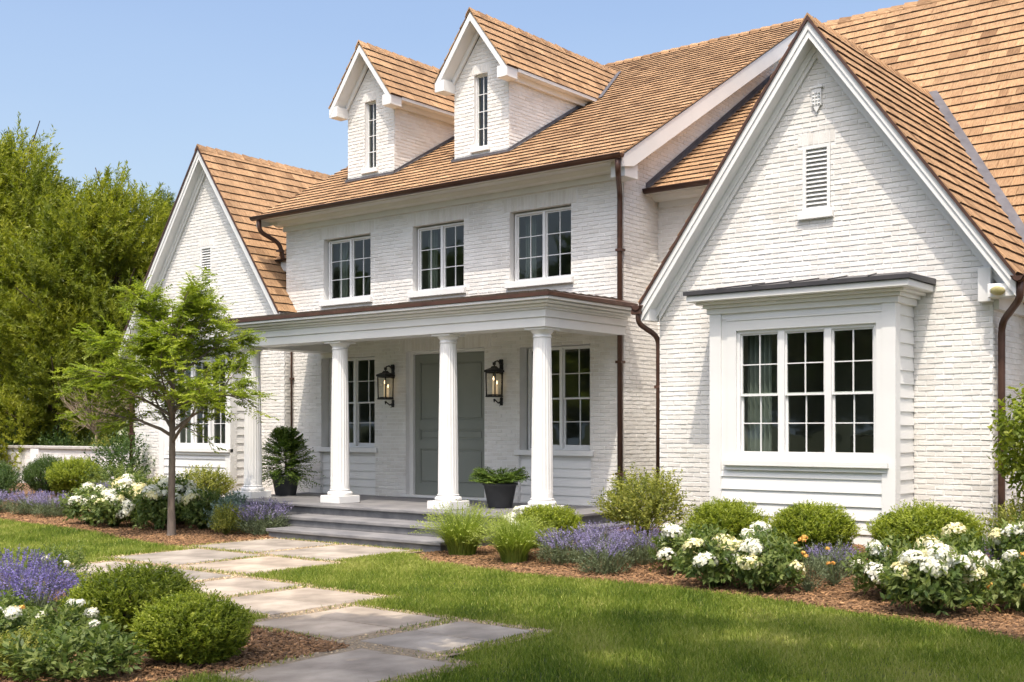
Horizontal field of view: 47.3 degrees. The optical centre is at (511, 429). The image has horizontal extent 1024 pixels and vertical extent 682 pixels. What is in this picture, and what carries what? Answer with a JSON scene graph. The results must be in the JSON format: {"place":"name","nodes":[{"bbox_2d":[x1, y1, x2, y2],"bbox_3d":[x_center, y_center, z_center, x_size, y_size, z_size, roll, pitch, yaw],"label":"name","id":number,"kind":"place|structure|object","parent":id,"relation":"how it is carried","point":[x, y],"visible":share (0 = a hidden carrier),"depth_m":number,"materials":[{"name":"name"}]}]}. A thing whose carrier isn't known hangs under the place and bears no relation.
{"place":"outdoors","nodes":[
{"label":"outdoors","id":0,"kind":"place"},
{"bbox_2d":[32,537,560,681],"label":"path","id":1,"kind":"structure","parent":0,"point":[355,644],"depth_m":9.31,"materials":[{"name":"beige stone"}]},
{"bbox_2d":[66,561,156,573],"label":"paving slab","id":2,"kind":"structure","parent":1,"relation":"on","point":[103,564],"depth_m":14.65,"materials":[{"name":"stone"}]},
{"bbox_2d":[115,549,259,565],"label":"paving slab","id":3,"kind":"structure","parent":1,"relation":"on","point":[180,557],"depth_m":15.64,"materials":[{"name":"stone"}]},
{"bbox_2d":[152,568,231,580],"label":"paving slab","id":4,"kind":"structure","parent":1,"relation":"on","point":[203,575],"depth_m":13.65,"materials":[{"name":"stone"}]},
{"bbox_2d":[189,578,301,595],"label":"paving slab","id":5,"kind":"structure","parent":1,"relation":"on","point":[233,586],"depth_m":12.77,"materials":[{"name":"stone"}]},
{"bbox_2d":[182,556,333,573],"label":"paving slab","id":6,"kind":"structure","parent":1,"relation":"on","point":[257,564],"depth_m":14.74,"materials":[{"name":"stone"}]},
{"bbox_2d":[196,539,332,552],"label":"paving slab","id":7,"kind":"structure","parent":1,"relation":"on","point":[266,545],"depth_m":17.15,"materials":[{"name":"stone"}]},
{"bbox_2d":[220,588,381,614],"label":"paving slab","id":8,"kind":"structure","parent":1,"relation":"on","point":[278,602],"depth_m":11.70,"materials":[{"name":"stone"}]},
{"bbox_2d":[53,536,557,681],"bbox_3d":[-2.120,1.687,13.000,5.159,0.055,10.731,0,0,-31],"label":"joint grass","id":9,"kind":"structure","parent":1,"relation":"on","point":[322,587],"depth_m":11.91,"materials":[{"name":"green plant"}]},
{"bbox_2d":[261,545,409,560],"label":"paving slab","id":10,"kind":"structure","parent":1,"relation":"on","point":[334,552],"depth_m":16.29,"materials":[{"name":"stone"}]},
{"bbox_2d":[230,649,450,681],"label":"paving slab","id":11,"kind":"structure","parent":1,"relation":"on","point":[360,665],"depth_m":8.32,"materials":[{"name":"stone"}]},
{"bbox_2d":[254,606,441,638],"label":"paving slab","id":12,"kind":"structure","parent":1,"relation":"on","point":[346,622],"depth_m":10.33,"materials":[{"name":"stone"}]},
{"bbox_2d":[361,621,531,652],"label":"paving slab","id":13,"kind":"structure","parent":1,"relation":"on","point":[444,637],"depth_m":9.60,"materials":[{"name":"stone"}]},
{"bbox_2d":[0,0,917,397],"label":"sky","id":14,"kind":"structure","parent":0,"point":[143,83],"materials":[{"name":"blue"}]},
{"bbox_2d":[0,502,1023,681],"bbox_3d":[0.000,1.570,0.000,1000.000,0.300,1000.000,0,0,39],"label":"ground","id":15,"kind":"structure","parent":0,"point":[689,643],"depth_m":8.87,"materials":[{"name":"green plant"}]},
{"bbox_2d":[0,411,56,445],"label":"shrub","id":16,"kind":"object","parent":15,"relation":"on","point":[10,442],"visible":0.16,"depth_m":32.28,"materials":[{"name":"green plant"}]},
{"bbox_2d":[32,422,91,445],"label":"shrub","id":17,"kind":"object","parent":15,"relation":"on","point":[62,439],"visible":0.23,"depth_m":31.39,"materials":[{"name":"green plant"}]},
{"bbox_2d":[0,111,126,400],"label":"feathery tree","id":18,"kind":"object","parent":15,"relation":"on","point":[22,195],"visible":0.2,"depth_m":34.41,"materials":[{"name":"green plant"}]},
{"bbox_2d":[0,282,134,468],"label":"feathery tree","id":19,"kind":"object","parent":15,"relation":"on","point":[19,408],"visible":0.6,"depth_m":31.63,"materials":[{"name":"green plant"}]},
{"bbox_2d":[0,445,134,482],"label":"garden wall","id":20,"kind":"structure","parent":15,"relation":"on","point":[28,453],"depth_m":30.25,"materials":[{"name":"paint"}]},
{"bbox_2d":[57,428,111,445],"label":"shrub","id":21,"kind":"object","parent":15,"relation":"on","point":[86,440],"visible":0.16,"depth_m":31.22,"materials":[{"name":"green plant"}]},
{"bbox_2d":[0,160,173,435],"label":"feathery tree","id":22,"kind":"object","parent":15,"relation":"on","point":[97,240],"visible":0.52,"depth_m":32.43,"materials":[{"name":"green plant"}]},
{"bbox_2d":[56,379,128,443],"bbox_3d":[-10.898,0.051,30.774,2.619,2.840,2.425,0,0,39],"label":"bare tree","id":23,"kind":"object","parent":15,"relation":"on","point":[92,427],"visible":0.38,"depth_m":30.61,"materials":[{"name":"plant"}]},
{"bbox_2d":[91,434,117,446],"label":"shrub","id":24,"kind":"object","parent":15,"relation":"on","point":[104,443],"visible":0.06,"depth_m":29.86,"materials":[{"name":"green plant"}]},
{"bbox_2d":[111,407,134,446],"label":"flowering shrub","id":25,"kind":"object","parent":15,"relation":"on","point":[124,433],"visible":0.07,"depth_m":29.55,"materials":[{"name":"green plant"}]},
{"bbox_2d":[2,483,268,546],"bbox_3d":[-11.421,1.564,26.046,21.650,0.300,6.140,0,0,39],"label":"garden bed","id":26,"kind":"object","parent":15,"relation":"on","point":[26,492],"visible":0.05,"depth_m":22.20,"materials":[{"name":"brown soil"}]},
{"bbox_2d":[0,489,11,511],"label":"lavender","id":27,"kind":"object","parent":26,"relation":"on","point":[2,504],"visible":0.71,"depth_m":23.87,"materials":[{"name":"purple plant"}]},
{"bbox_2d":[0,459,18,491],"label":"boxwood","id":28,"kind":"object","parent":26,"relation":"on","point":[3,466],"visible":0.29,"depth_m":26.66,"materials":[{"name":"green plant"}]},
{"bbox_2d":[0,464,27,496],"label":"flowering bush","id":29,"kind":"object","parent":26,"relation":"on","point":[10,480],"visible":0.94,"depth_m":25.81,"materials":[{"name":"green plant"}]},
{"bbox_2d":[1,489,53,513],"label":"lavender","id":30,"kind":"object","parent":26,"relation":"on","point":[26,508],"visible":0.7,"depth_m":23.18,"materials":[{"name":"purple plant"}]},
{"bbox_2d":[21,454,65,493],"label":"boxwood","id":31,"kind":"object","parent":26,"relation":"on","point":[40,482],"visible":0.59,"depth_m":25.77,"materials":[{"name":"green plant"}]},
{"bbox_2d":[27,491,72,516],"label":"lavender","id":32,"kind":"object","parent":26,"relation":"on","point":[47,509],"visible":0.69,"depth_m":22.52,"materials":[{"name":"purple plant"}]},
{"bbox_2d":[44,455,102,494],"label":"boxwood","id":33,"kind":"object","parent":26,"relation":"on","point":[62,477],"visible":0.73,"depth_m":25.14,"materials":[{"name":"green plant"}]},
{"bbox_2d":[57,482,110,523],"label":"hydrangea","id":34,"kind":"object","parent":26,"relation":"on","point":[73,501],"visible":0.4,"depth_m":20.90,"materials":[{"name":"white plant"}]},
{"bbox_2d":[96,481,109,488],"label":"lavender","id":35,"kind":"object","parent":26,"relation":"on","point":[107,484],"visible":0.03,"depth_m":23.41,"materials":[{"name":"green plant"}]},
{"bbox_2d":[78,481,146,526],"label":"hydrangea","id":36,"kind":"object","parent":26,"relation":"on","point":[116,500],"visible":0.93,"depth_m":20.17,"materials":[{"name":"white plant"}]},
{"bbox_2d":[78,457,152,488],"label":"loose shrub","id":37,"kind":"object","parent":26,"relation":"on","point":[105,477],"visible":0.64,"depth_m":24.28,"materials":[{"name":"green plant"}]},
{"bbox_2d":[83,427,154,478],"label":"loose shrub","id":38,"kind":"object","parent":26,"relation":"on","point":[124,449],"visible":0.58,"depth_m":26.22,"materials":[{"name":"green plant"}]},
{"bbox_2d":[111,472,155,520],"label":"hydrangea","id":39,"kind":"object","parent":26,"relation":"on","point":[130,481],"visible":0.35,"depth_m":21.31,"materials":[{"name":"white plant"}]},
{"bbox_2d":[130,483,185,529],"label":"hydrangea","id":40,"kind":"object","parent":26,"relation":"on","point":[155,499],"visible":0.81,"depth_m":19.71,"materials":[{"name":"green plant"}]},
{"bbox_2d":[48,265,278,535],"bbox_3d":[-5.372,-0.441,18.887,3.562,4.422,3.501,0,0,14],"label":"young tree","id":41,"kind":"object","parent":26,"relation":"on","point":[171,344],"visible":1,"depth_m":18.45,"materials":[{"name":"green plant"}]},
{"bbox_2d":[148,472,180,492],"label":"loose shrub","id":42,"kind":"object","parent":26,"relation":"on","point":[162,476],"visible":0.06,"depth_m":23.63,"materials":[{"name":"green plant"}]},
{"bbox_2d":[150,471,197,523],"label":"hydrangea","id":43,"kind":"object","parent":26,"relation":"on","point":[182,486],"visible":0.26,"depth_m":20.74,"materials":[{"name":"white plant"}]},
{"bbox_2d":[177,483,224,529],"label":"hydrangea","id":44,"kind":"object","parent":26,"relation":"on","point":[196,501],"visible":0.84,"depth_m":19.73,"materials":[{"name":"green plant"}]},
{"bbox_2d":[177,462,240,496],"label":"lime shrub","id":45,"kind":"object","parent":26,"relation":"on","point":[203,478],"visible":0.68,"depth_m":22.50,"materials":[{"name":"green plant"}]},
{"bbox_2d":[205,498,246,534],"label":"lime plant","id":46,"kind":"object","parent":26,"relation":"on","point":[226,521],"visible":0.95,"depth_m":18.89,"materials":[{"name":"green plant"}]},
{"bbox_2d":[203,493,250,530],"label":"blue plant","id":47,"kind":"object","parent":26,"relation":"on","point":[225,498],"visible":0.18,"depth_m":19.55,"materials":[{"name":"green plant"}]},
{"bbox_2d":[209,488,256,526],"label":"blue plant","id":48,"kind":"object","parent":26,"relation":"on","point":[238,497],"visible":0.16,"depth_m":20.10,"materials":[{"name":"green plant"}]},
{"bbox_2d":[231,496,293,535],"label":"lavender","id":49,"kind":"object","parent":26,"relation":"on","point":[254,519],"visible":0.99,"depth_m":18.89,"materials":[{"name":"purple plant"}]},
{"bbox_2d":[0,573,318,681],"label":"garden bed","id":50,"kind":"object","parent":15,"relation":"on","point":[272,659],"visible":0.03,"depth_m":8.69,"materials":[{"name":"brown soil"}]},
{"bbox_2d":[0,589,42,618],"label":"leafy plant","id":51,"kind":"object","parent":50,"relation":"on","point":[15,601],"visible":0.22,"depth_m":9.37,"materials":[{"name":"green plant"}]},
{"bbox_2d":[0,598,49,639],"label":"white flower plant","id":52,"kind":"object","parent":50,"relation":"on","point":[8,621],"visible":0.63,"depth_m":8.59,"materials":[{"name":"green plant"}]},
{"bbox_2d":[0,546,62,603],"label":"lavender","id":53,"kind":"object","parent":50,"relation":"on","point":[7,557],"visible":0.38,"depth_m":10.81,"materials":[{"name":"purple plant"}]},
{"bbox_2d":[0,621,75,674],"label":"leafy plant","id":54,"kind":"object","parent":50,"relation":"on","point":[26,642],"visible":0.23,"depth_m":8.05,"materials":[{"name":"green plant"}]},
{"bbox_2d":[0,559,78,618],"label":"lavender","id":55,"kind":"object","parent":50,"relation":"on","point":[36,590],"visible":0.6,"depth_m":10.05,"materials":[{"name":"purple plant"}]},
{"bbox_2d":[25,540,91,586],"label":"white flower plant","id":56,"kind":"object","parent":50,"relation":"on","point":[64,557],"visible":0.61,"depth_m":12.45,"materials":[{"name":"green plant"}]},
{"bbox_2d":[27,595,114,638],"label":"white flower plant","id":57,"kind":"object","parent":50,"relation":"on","point":[73,612],"visible":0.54,"depth_m":9.02,"materials":[{"name":"green plant"}]},
{"bbox_2d":[48,569,97,604],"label":"lavender","id":58,"kind":"object","parent":50,"relation":"on","point":[75,583],"visible":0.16,"depth_m":10.43,"materials":[{"name":"purple plant"}]},
{"bbox_2d":[0,614,149,681],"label":"leafy plant","id":59,"kind":"object","parent":50,"relation":"on","point":[103,647],"visible":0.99,"depth_m":7.82,"materials":[{"name":"green plant"}]},
{"bbox_2d":[55,559,207,637],"bbox_3d":[-3.140,1.414,9.683,1.201,0.672,1.208,0,0,-30],"label":"boxwood","id":60,"kind":"object","parent":50,"relation":"on","point":[117,593],"visible":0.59,"depth_m":9.40,"materials":[{"name":"green plant"}]},
{"bbox_2d":[126,586,256,665],"bbox_3d":[-2.357,1.445,8.639,0.968,0.592,0.969,0,0,-30],"label":"boxwood","id":61,"kind":"object","parent":50,"relation":"on","point":[192,629],"visible":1,"depth_m":8.40,"materials":[{"name":"green plant"}]},
{"bbox_2d":[144,186,174,232],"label":"pointed tree","id":62,"kind":"object","parent":15,"relation":"on","point":[171,202],"visible":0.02,"depth_m":44.90,"materials":[{"name":"green plant"}]},
{"bbox_2d":[0,493,1023,681],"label":"mulch chips","id":63,"kind":"object","parent":15,"relation":"on","point":[270,644],"visible":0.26,"depth_m":11.90,"materials":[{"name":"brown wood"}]},
{"bbox_2d":[408,499,509,555],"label":"grass clump","id":64,"kind":"object","parent":63,"relation":"on","point":[454,534],"visible":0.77,"depth_m":15.75,"materials":[{"name":"green plant"}]},
{"bbox_2d":[489,506,534,546],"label":"white flower plant","id":65,"kind":"object","parent":63,"relation":"on","point":[519,508],"visible":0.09,"depth_m":16.23,"materials":[{"name":"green plant"}]},
{"bbox_2d":[464,508,563,563],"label":"grass clump","id":66,"kind":"object","parent":63,"relation":"on","point":[512,544],"visible":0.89,"depth_m":14.82,"materials":[{"name":"green plant"}]},
{"bbox_2d":[515,502,585,547],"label":"boxwood","id":67,"kind":"object","parent":63,"relation":"on","point":[563,517],"visible":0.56,"depth_m":15.96,"materials":[{"name":"green plant"}]},
{"bbox_2d":[530,526,595,564],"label":"lavender","id":68,"kind":"object","parent":63,"relation":"on","point":[559,549],"visible":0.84,"depth_m":14.53,"materials":[{"name":"purple plant"}]},
{"bbox_2d":[570,519,628,553],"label":"lavender","id":69,"kind":"object","parent":63,"relation":"on","point":[599,529],"visible":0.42,"depth_m":14.86,"materials":[{"name":"purple plant"}]},
{"bbox_2d":[567,528,637,574],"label":"lavender","id":70,"kind":"object","parent":63,"relation":"on","point":[601,557],"visible":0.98,"depth_m":13.77,"materials":[{"name":"purple plant"}]},
{"bbox_2d":[611,524,664,564],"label":"lavender","id":71,"kind":"object","parent":63,"relation":"on","point":[639,551],"visible":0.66,"depth_m":14.15,"materials":[{"name":"purple plant"}]},
{"bbox_2d":[588,462,695,536],"bbox_3d":[1.732,0.937,15.545,1.481,1.018,1.416,0,0,23],"label":"lime shrub","id":72,"kind":"object","parent":63,"relation":"on","point":[630,497],"visible":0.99,"depth_m":15.33,"materials":[{"name":"green plant"}]},
{"bbox_2d":[646,522,702,572],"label":"white flower plant","id":73,"kind":"object","parent":63,"relation":"on","point":[671,535],"visible":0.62,"depth_m":13.56,"materials":[{"name":"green plant"}]},
{"bbox_2d":[661,520,755,588],"bbox_3d":[2.167,1.349,12.665,1.127,0.750,1.042,0,0,-37],"label":"white flower plant","id":74,"kind":"object","parent":63,"relation":"on","point":[713,549],"visible":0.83,"depth_m":12.45,"materials":[{"name":"green plant"}]},
{"bbox_2d":[681,496,770,538],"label":"boxwood","id":75,"kind":"object","parent":63,"relation":"on","point":[737,517],"visible":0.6,"depth_m":14.18,"materials":[{"name":"green plant"}]},
{"bbox_2d":[723,525,806,593],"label":"white flower plant","id":76,"kind":"object","parent":63,"relation":"on","point":[761,564],"visible":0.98,"depth_m":12.09,"materials":[{"name":"green plant"}]},
{"bbox_2d":[739,520,795,561],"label":"white flower plant","id":77,"kind":"object","parent":63,"relation":"on","point":[754,526],"visible":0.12,"depth_m":13.01,"materials":[{"name":"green plant"}]},
{"bbox_2d":[785,535,835,591],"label":"orange flower plant","id":78,"kind":"object","parent":63,"relation":"on","point":[808,583],"visible":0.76,"depth_m":12.24,"materials":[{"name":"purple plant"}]},
{"bbox_2d":[764,499,862,559],"bbox_3d":[3.529,1.167,13.681,1.128,0.722,1.134,0,0,-39],"label":"boxwood","id":79,"kind":"object","parent":63,"relation":"on","point":[824,523],"visible":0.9,"depth_m":13.38,"materials":[{"name":"green plant"}]},
{"bbox_2d":[802,541,862,573],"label":"lavender","id":80,"kind":"object","parent":63,"relation":"on","point":[825,551],"visible":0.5,"depth_m":12.92,"materials":[{"name":"purple plant"}]},
{"bbox_2d":[804,536,863,585],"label":"thin plant","id":81,"kind":"object","parent":63,"relation":"on","point":[835,580],"visible":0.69,"depth_m":12.48,"materials":[{"name":"green plant"}]},
{"bbox_2d":[841,529,919,602],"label":"white flower plant","id":82,"kind":"object","parent":63,"relation":"on","point":[879,554],"visible":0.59,"depth_m":11.66,"materials":[{"name":"green plant"}]},
{"bbox_2d":[862,498,988,550],"bbox_3d":[4.599,1.127,12.953,1.403,0.748,1.180,0,0,0],"label":"boxwood","id":83,"kind":"object","parent":63,"relation":"on","point":[915,521],"visible":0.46,"depth_m":12.74,"materials":[{"name":"green plant"}]},
{"bbox_2d":[874,533,1000,615],"bbox_3d":[3.869,1.346,10.856,1.070,0.759,1.036,0,0,-33],"label":"white flower plant","id":84,"kind":"object","parent":63,"relation":"on","point":[930,565],"visible":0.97,"depth_m":10.62,"materials":[{"name":"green plant"}]},
{"bbox_2d":[919,522,994,599],"bbox_3d":[4.357,1.314,11.551,0.784,0.810,0.822,0,0,-22],"label":"white flower plant","id":85,"kind":"object","parent":63,"relation":"on","point":[949,532],"visible":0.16,"depth_m":11.45,"materials":[{"name":"green plant"}]},
{"bbox_2d":[973,543,1019,591],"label":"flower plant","id":86,"kind":"object","parent":63,"relation":"on","point":[989,555],"visible":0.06,"depth_m":11.55,"materials":[{"name":"green plant"}]},
{"bbox_2d":[971,512,1023,598],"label":"white flower plant","id":87,"kind":"object","parent":63,"relation":"on","point":[1004,536],"visible":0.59,"depth_m":11.38,"materials":[{"name":"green plant"}]},
{"bbox_2d":[980,545,1023,612],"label":"flower plant","id":88,"kind":"object","parent":63,"relation":"on","point":[1010,572],"visible":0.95,"depth_m":10.81,"materials":[{"name":"green plant"}]},
{"bbox_2d":[980,491,1023,539],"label":"lime shrub","id":89,"kind":"object","parent":63,"relation":"on","point":[1010,510],"visible":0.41,"depth_m":12.95,"materials":[{"name":"green plant"}]},
{"bbox_2d":[987,383,1023,500],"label":"broadleaf tree","id":90,"kind":"object","parent":63,"relation":"on","point":[1012,435],"visible":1,"depth_m":12.91,"materials":[{"name":"green plant"}]},
{"bbox_2d":[114,0,1023,551],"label":"house","id":91,"kind":"structure","parent":15,"relation":"on","point":[766,268],"depth_m":18.94,"materials":[{"name":"brick"}]},
{"bbox_2d":[176,337,244,475],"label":"window","id":92,"kind":"structure","parent":91,"relation":"in","point":[185,439],"depth_m":24.84,"materials":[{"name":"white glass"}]},
{"bbox_2d":[262,425,325,495],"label":"potted plant","id":93,"kind":"object","parent":91,"relation":"on","point":[289,442],"visible":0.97,"depth_m":22.16,"materials":[{"name":"green plant"}]},
{"bbox_2d":[330,357,374,447],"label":"window","id":94,"kind":"structure","parent":91,"relation":"in","point":[361,370],"depth_m":24.35,"materials":[{"name":"white glass"}]},
{"bbox_2d":[376,364,394,406],"bbox_3d":[-2.326,-0.812,21.803,0.256,0.816,0.344,0,0,39],"label":"wall lantern","id":95,"kind":"object","parent":91,"relation":"attached to","point":[385,374],"depth_m":21.75,"materials":[{"name":"black metal"}]},
{"bbox_2d":[415,354,439,494],"bbox_3d":[-1.443,-0.096,21.536,0.876,2.592,0.050,0,0,39],"label":"door","id":96,"kind":"structure","parent":91,"relation":"in","point":[427,366],"depth_m":21.62,"materials":[{"name":"grey paint"}]},
{"bbox_2d":[457,351,483,496],"bbox_3d":[-0.754,-0.096,20.985,0.877,2.592,0.050,0,0,39],"label":"door","id":97,"kind":"structure","parent":91,"relation":"in","point":[470,365],"depth_m":20.96,"materials":[{"name":"grey paint"}]},
{"bbox_2d":[484,359,504,405],"bbox_3d":[-0.278,-0.812,20.168,0.256,0.816,0.344,0,0,39],"label":"wall lantern","id":98,"kind":"object","parent":91,"relation":"attached to","point":[494,370],"depth_m":20.11,"materials":[{"name":"black metal"}]},
{"bbox_2d":[468,466,529,507],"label":"potted plant","id":99,"kind":"object","parent":91,"relation":"on","point":[500,488],"visible":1,"depth_m":18.57,"materials":[{"name":"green plant"}]},
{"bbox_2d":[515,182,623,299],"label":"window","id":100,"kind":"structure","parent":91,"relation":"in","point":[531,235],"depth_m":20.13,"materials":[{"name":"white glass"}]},
{"bbox_2d":[528,335,623,479],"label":"window","id":101,"kind":"structure","parent":91,"relation":"in","point":[570,364],"depth_m":21.57,"materials":[{"name":"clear glass"}]},
{"bbox_2d":[737,323,875,461],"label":"window","id":102,"kind":"structure","parent":91,"relation":"in","point":[804,393],"depth_m":15.64,"materials":[{"name":"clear glass"}]},
{"bbox_2d":[990,285,1005,295],"bbox_3d":[5.594,-1.600,13.466,0.180,0.116,0.087,0,0,41],"label":"floodlight","id":103,"kind":"object","parent":91,"relation":"attached to","point":[997,290],"visible":1,"depth_m":13.44,"materials":[{"name":"white glass"}]}
]}

